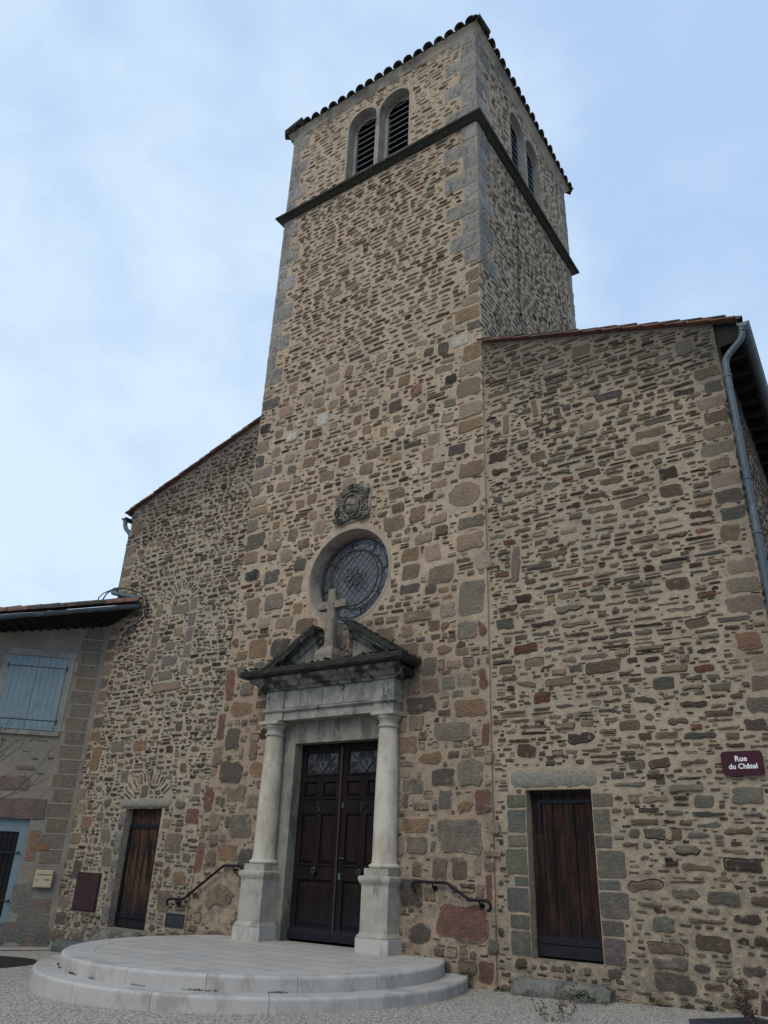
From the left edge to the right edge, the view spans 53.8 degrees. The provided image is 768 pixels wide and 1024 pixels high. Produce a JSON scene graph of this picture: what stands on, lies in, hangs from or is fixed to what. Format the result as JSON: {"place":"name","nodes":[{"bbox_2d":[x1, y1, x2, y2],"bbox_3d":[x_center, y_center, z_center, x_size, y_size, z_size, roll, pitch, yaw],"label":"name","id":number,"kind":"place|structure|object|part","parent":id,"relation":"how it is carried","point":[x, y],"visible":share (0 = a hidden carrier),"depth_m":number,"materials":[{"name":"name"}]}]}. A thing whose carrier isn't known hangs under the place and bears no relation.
{"place":"outdoors","nodes":[
{"label":"outdoors","id":0,"kind":"place"},
{"bbox_2d":[0,938,767,1023],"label":"ground","id":1,"kind":"structure","parent":0,"point":[21,1002],"depth_m":8.24,"materials":[{"name":"grey gravel"}]},
{"bbox_2d":[0,956,37,967],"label":"planting bed","id":2,"kind":"object","parent":1,"relation":"on","point":[8,961],"visible":0.94,"depth_m":12.45,"materials":[{"name":"soil"}]},
{"bbox_2d":[0,947,50,949],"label":"kerb strip","id":3,"kind":"object","parent":1,"relation":"on","point":[25,948],"visible":0.67,"depth_m":14.84,"materials":[{"name":"concrete"}]},
{"bbox_2d":[0,711,57,836],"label":"young tree","id":4,"kind":"object","parent":1,"relation":"on","point":[11,753],"visible":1,"depth_m":9.83,"materials":[{"name":"brown plant"}]},
{"bbox_2d":[50,939,86,952],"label":"stone slab","id":5,"kind":"structure","parent":1,"relation":"on","point":[59,945],"depth_m":14.39,"materials":[{"name":"grey stone"}]},
{"bbox_2d":[0,597,140,946],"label":"house","id":6,"kind":"structure","parent":1,"relation":"on","point":[52,658],"depth_m":16.82,"materials":[{"name":"paint"}]},
{"bbox_2d":[0,818,29,945],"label":"house door","id":7,"kind":"structure","parent":6,"relation":"in","point":[11,848],"depth_m":15.85,"materials":[{"name":"blue paint"}]},
{"bbox_2d":[32,870,53,887],"bbox_3d":[-7.056,7.602,15.693,0.355,0.325,0.110,7,-26,-11],"label":"letterbox","id":8,"kind":"object","parent":6,"relation":"attached to","point":[43,878],"visible":1,"depth_m":15.65,"materials":[{"name":"beige paint"}]},
{"bbox_2d":[87,928,142,941],"bbox_3d":[-5.079,8.089,14.172,1.360,0.483,0.267,-14,-30,31],"label":"doorstep","id":9,"kind":"object","parent":1,"relation":"on","point":[100,934],"visible":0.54,"depth_m":14.22,"materials":[{"name":"grey stone"}]},
{"bbox_2d":[28,935,467,1013],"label":"round steps","id":10,"kind":"structure","parent":1,"relation":"on","point":[242,977],"depth_m":8.89,"materials":[{"name":"stone"}]},
{"bbox_2d":[57,962,286,992],"bbox_3d":[-3.232,5.833,9.649,1.537,0.030,4.812,22,-32,-36],"label":"joint moss","id":11,"kind":"object","parent":10,"relation":"on","point":[198,989],"visible":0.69,"depth_m":8.41,"materials":[{"name":"green plant"}]},
{"bbox_2d":[458,967,475,975],"bbox_3d":[1.128,6.323,10.432,0.269,0.108,0.139,-14,-30,31],"label":"weed","id":12,"kind":"object","parent":10,"relation":"on","point":[467,972],"visible":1,"depth_m":10.41,"materials":[{"name":"green plant"}]},
{"bbox_2d":[50,14,767,1016],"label":"church","id":13,"kind":"structure","parent":1,"relation":"on","point":[490,492],"depth_m":13.18,"materials":[{"name":"stone"}]},
{"bbox_2d":[71,872,101,911],"bbox_3d":[-5.997,7.648,15.262,0.745,0.690,0.075,-14,-30,31],"label":"meter cabinet","id":14,"kind":"object","parent":13,"relation":"attached to","point":[86,891],"visible":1,"depth_m":15.22,"materials":[{"name":"red metal"}]},
{"bbox_3d":[-6.012,7.639,15.243,0.705,0.650,0.024,-14,-30,31],"label":"cabinet door","id":15,"kind":"part","parent":14,"relation":"part of","materials":[{"name":"red metal"}]},
{"bbox_2d":[98,588,148,641],"bbox_3d":[-6.240,2.412,17.930,1.810,1.428,0.106,-12,-29,28],"label":"cable bundle","id":16,"kind":"object","parent":13,"relation":"attached to","point":[146,604],"visible":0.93,"depth_m":17.61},
{"bbox_2d":[114,809,161,929],"bbox_3d":[-4.765,7.001,14.930,1.075,2.135,0.071,-14,-30,31],"label":"side door","id":17,"kind":"structure","parent":13,"relation":"in","point":[133,898],"depth_m":14.95,"materials":[{"name":"brown wood"}]},
{"bbox_2d":[165,864,242,905],"bbox_3d":[-3.205,6.683,13.536,1.818,0.738,0.110,-14,-30,31],"label":"handrail","id":18,"kind":"object","parent":13,"relation":"attached to","point":[178,903],"visible":0.91,"depth_m":13.51,"materials":[{"name":"black metal"}]},
{"bbox_2d":[287,743,344,941],"bbox_3d":[-1.146,5.559,12.950,0.935,3.075,0.117,-14,-30,31],"label":"door leaf","id":19,"kind":"structure","parent":13,"relation":"in","point":[311,908],"depth_m":12.91,"materials":[{"name":"brown wood"}]},
{"bbox_2d":[313,589,348,661],"bbox_3d":[-0.966,2.096,13.854,0.660,1.420,0.399,-14,-30,31],"label":"stone cross","id":20,"kind":"object","parent":13,"relation":"on","point":[331,607],"visible":0.94,"depth_m":13.80,"materials":[{"name":"stone"}]},
{"bbox_2d":[308,526,390,624],"bbox_3d":[-0.603,1.251,14.566,1.970,1.970,0.324,-14,-30,31],"label":"oculus window","id":21,"kind":"structure","parent":13,"relation":"in","point":[355,562],"depth_m":14.74,"materials":[{"name":"grey glass"}]},
{"bbox_2d":[332,740,377,944],"bbox_3d":[-0.364,5.359,12.459,0.935,3.075,0.119,-14,-30,31],"label":"door leaf","id":22,"kind":"structure","parent":13,"relation":"in","point":[360,758],"depth_m":12.56,"materials":[{"name":"brown wood"}]},
{"bbox_2d":[344,106,389,179],"bbox_3d":[-0.451,-9.483,19.966,1.090,2.900,0.538,-14,-30,31],"label":"belfry window","id":23,"kind":"structure","parent":13,"relation":"in","point":[360,151],"depth_m":20.29,"materials":[{"name":"stone"}]},
{"bbox_2d":[376,86,410,162],"bbox_3d":[0.394,-9.699,19.438,1.110,2.900,0.538,-14,-30,31],"label":"belfry window","id":24,"kind":"structure","parent":13,"relation":"in","point":[393,135],"depth_m":19.75,"materials":[{"name":"stone"}]},
{"bbox_2d":[411,880,491,912],"bbox_3d":[0.973,5.550,10.958,1.332,0.366,0.110,-14,-30,31],"label":"handrail","id":25,"kind":"object","parent":13,"relation":"attached to","point":[481,905],"visible":1,"depth_m":10.93,"materials":[{"name":"black metal"}]},
{"bbox_2d":[509,110,526,183],"bbox_3d":[3.340,-9.352,19.930,0.428,2.900,1.080,-14,-30,31],"label":"belfry window","id":26,"kind":"structure","parent":13,"relation":"in","point":[518,148],"depth_m":20.37,"materials":[{"name":"stone"}]},
{"bbox_2d":[514,138,542,210],"bbox_3d":[3.899,-8.982,20.672,0.428,2.900,1.080,-14,-30,31],"label":"belfry window","id":27,"kind":"structure","parent":13,"relation":"in","point":[533,178],"depth_m":21.11,"materials":[{"name":"stone"}]},
{"bbox_2d":[530,790,603,962],"bbox_3d":[2.528,4.965,10.452,0.965,2.115,0.080,-14,-30,31],"label":"side door","id":28,"kind":"structure","parent":13,"relation":"in","point":[566,881],"depth_m":10.43,"materials":[{"name":"brown wood"}]},
{"bbox_2d":[720,750,764,775],"bbox_3d":[4.527,3.171,9.560,0.490,0.290,0.062,-14,-30,31],"label":"street sign","id":29,"kind":"object","parent":13,"relation":"attached to","point":[751,762],"visible":1,"depth_m":9.54,"materials":[{"name":"metal"}]},
{"bbox_2d":[530,975,577,1023],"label":"dead stems","id":30,"kind":"object","parent":1,"relation":"on","point":[559,1006],"visible":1,"depth_m":8.00,"materials":[{"name":"brown plant"}]},
{"bbox_2d":[510,976,615,1003],"bbox_3d":[2.244,6.151,9.616,1.320,0.331,0.326,-14,-30,31],"label":"doorstep","id":31,"kind":"object","parent":1,"relation":"on","point":[531,987],"visible":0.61,"depth_m":9.57,"materials":[{"name":"grey stone"}]},
{"bbox_2d":[565,988,606,1004],"bbox_3d":[2.428,5.874,9.207,0.585,0.162,0.282,-14,-30,31],"label":"weed","id":32,"kind":"object","parent":1,"relation":"on","point":[579,995],"visible":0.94,"depth_m":9.23,"materials":[{"name":"green plant"}]},
{"bbox_2d":[646,996,660,1001],"bbox_3d":[3.240,5.864,9.119,0.149,0.074,0.134,13,-27,-22],"label":"weed","id":33,"kind":"object","parent":1,"relation":"on","point":[650,998],"visible":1,"depth_m":9.12,"materials":[{"name":"green plant"}]},
{"bbox_2d":[700,1004,724,1010],"bbox_3d":[3.797,5.733,8.768,0.266,0.078,0.135,-14,-30,31],"label":"weed","id":34,"kind":"object","parent":1,"relation":"on","point":[707,1007],"visible":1,"depth_m":8.76,"materials":[{"name":"green plant"}]},
{"bbox_2d":[689,1017,767,1023],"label":"planter box","id":35,"kind":"object","parent":1,"relation":"on","point":[734,1020],"visible":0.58,"depth_m":7.32,"materials":[{"name":"soil"}]},
{"bbox_2d":[720,964,767,1023],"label":"bare shrub","id":36,"kind":"object","parent":35,"relation":"on","point":[745,1007],"visible":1,"depth_m":7.15,"materials":[{"name":"brown plant"}]},
{"bbox_2d":[0,0,767,614],"label":"sky","id":37,"kind":"structure","parent":0,"point":[146,157],"materials":[{"name":"blue"}]}
]}

